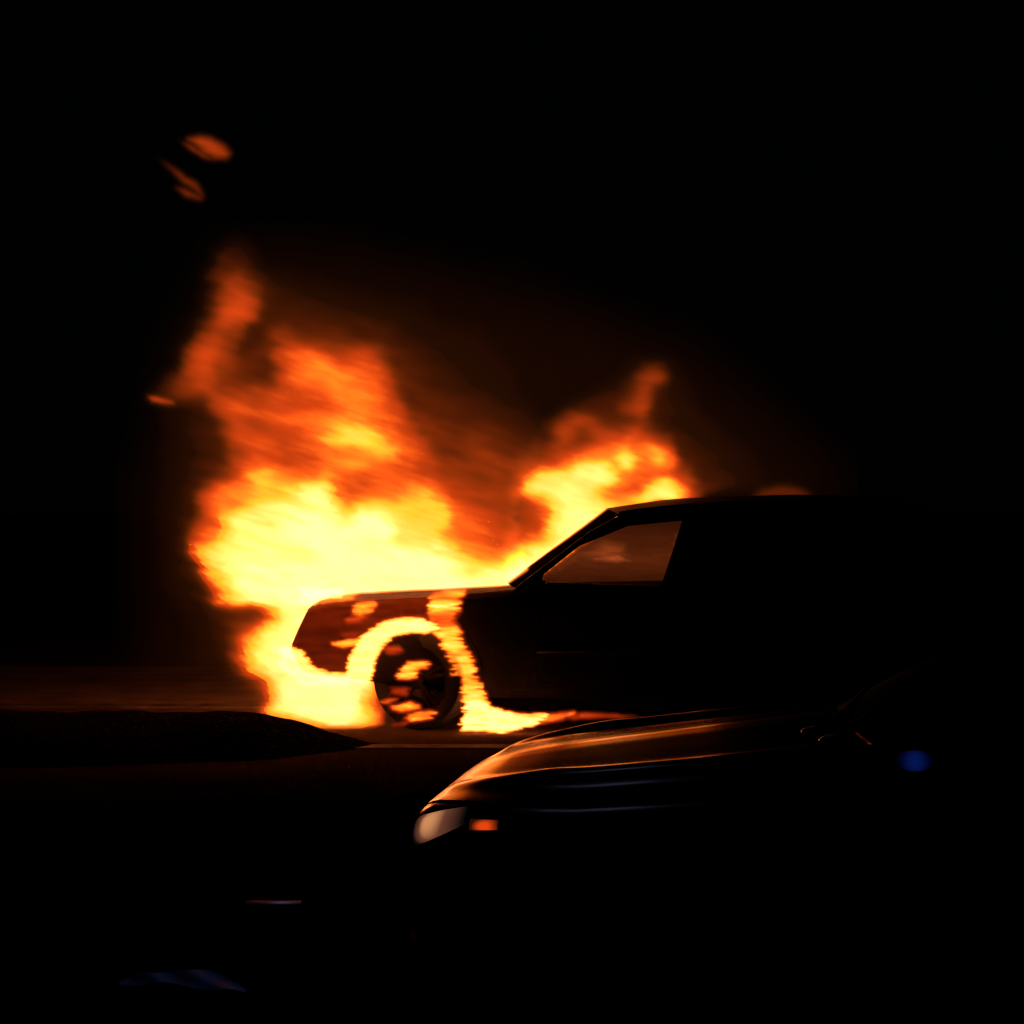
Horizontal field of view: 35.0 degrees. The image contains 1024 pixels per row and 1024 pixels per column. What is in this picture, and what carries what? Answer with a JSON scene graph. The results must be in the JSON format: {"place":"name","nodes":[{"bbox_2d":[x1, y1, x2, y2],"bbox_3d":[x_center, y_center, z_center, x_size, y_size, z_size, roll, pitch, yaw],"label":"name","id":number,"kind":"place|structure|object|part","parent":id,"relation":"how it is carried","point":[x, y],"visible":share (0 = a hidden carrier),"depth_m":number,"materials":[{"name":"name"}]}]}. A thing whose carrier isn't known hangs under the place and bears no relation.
{"place":"outdoors","nodes":[
{"label":"outdoors","id":0,"kind":"place"},
{"bbox_2d":[118,969,246,991],"bbox_3d":[-0.955,1.372,4.765,0.383,0.030,0.117,0,0,5],"label":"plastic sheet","id":1,"kind":"object","parent":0,"point":[203,979],"visible":1,"depth_m":4.76,"materials":[{"name":"blue plastic"}]},
{"bbox_2d":[0,607,999,1023],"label":"road","id":2,"kind":"structure","parent":0,"point":[110,877],"depth_m":6.62,"materials":[{"name":"black asphalt"}]},
{"bbox_2d":[0,710,377,766],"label":"grass verge","id":3,"kind":"object","parent":2,"relation":"on","point":[93,738],"depth_m":9.30,"materials":[{"name":"soil"}]},
{"bbox_2d":[245,901,301,905],"bbox_3d":[-0.850,1.392,5.778,0.200,0.004,0.030,0,13,0],"label":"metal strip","id":4,"kind":"object","parent":2,"relation":"on","point":[272,903],"visible":1,"depth_m":5.77,"materials":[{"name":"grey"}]},
{"bbox_2d":[0,666,838,707],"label":"shoulder","id":5,"kind":"object","parent":2,"relation":"on","point":[329,694],"visible":0.33,"depth_m":12.57},
{"bbox_2d":[0,703,291,704],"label":"road marking","id":6,"kind":"object","parent":5,"relation":"on","point":[145,703],"visible":1,"depth_m":11.80,"materials":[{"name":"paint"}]},
{"bbox_2d":[0,679,364,680],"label":"road marking","id":7,"kind":"object","parent":5,"relation":"on","point":[181,680],"visible":0.35,"depth_m":13.41,"materials":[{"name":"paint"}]},
{"bbox_2d":[356,744,511,747],"bbox_3d":[-0.300,1.392,9.660,1.300,0.001,0.150,0,0,0],"label":"road marking","id":8,"kind":"object","parent":2,"relation":"on","point":[438,746],"visible":0.69,"depth_m":9.64,"materials":[{"name":"paint"}]},
{"bbox_2d":[292,495,997,728],"bbox_3d":[0.870,0.640,11.260,4.660,1.520,2.064,0,0,0],"label":"burning car","id":9,"kind":"object","parent":2,"relation":"on","point":[789,597],"visible":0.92,"depth_m":10.42,"materials":[{"name":"paint"}]},
{"bbox_3d":[1.478,0.260,11.946,0.878,0.449,0.163,0,0,0],"label":"side window","id":10,"kind":"part","parent":9,"relation":"part of","materials":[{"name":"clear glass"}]},
{"bbox_3d":[1.478,0.260,10.574,0.878,0.449,0.163,0,0,0],"label":"side window","id":11,"kind":"part","parent":9,"relation":"part of","materials":[{"name":"black glass"}]},
{"bbox_3d":[2.314,0.255,10.576,0.739,0.439,0.160,0,0,0],"label":"side window","id":12,"kind":"part","parent":9,"relation":"part of","materials":[{"name":"black glass"}]},
{"bbox_3d":[2.884,0.215,11.260,0.287,0.521,1.520,0,0,0],"label":"rear window","id":13,"kind":"part","parent":9,"relation":"part of","materials":[{"name":"black glass"}]},
{"bbox_2d":[407,596,1023,1023],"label":"parked car","id":14,"kind":"object","parent":2,"relation":"on","point":[855,854],"visible":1,"depth_m":3.53,"materials":[{"name":"black paint"}]},
{"bbox_3d":[1.576,0.245,3.436,1.020,0.420,0.172,0,0,12],"label":"side window","id":15,"kind":"part","parent":14,"relation":"part of","materials":[{"name":"black glass"}]},
{"bbox_2d":[0,515,1023,606],"bbox_3d":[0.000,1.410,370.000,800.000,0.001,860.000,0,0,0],"label":"ground","id":16,"kind":"structure","parent":0,"point":[178,560],"depth_m":53.88,"materials":[{"name":"soil"}]},
{"bbox_2d":[0,0,1023,514],"label":"sky","id":17,"kind":"structure","parent":0,"point":[258,257],"materials":[{"name":"black"}]}
]}

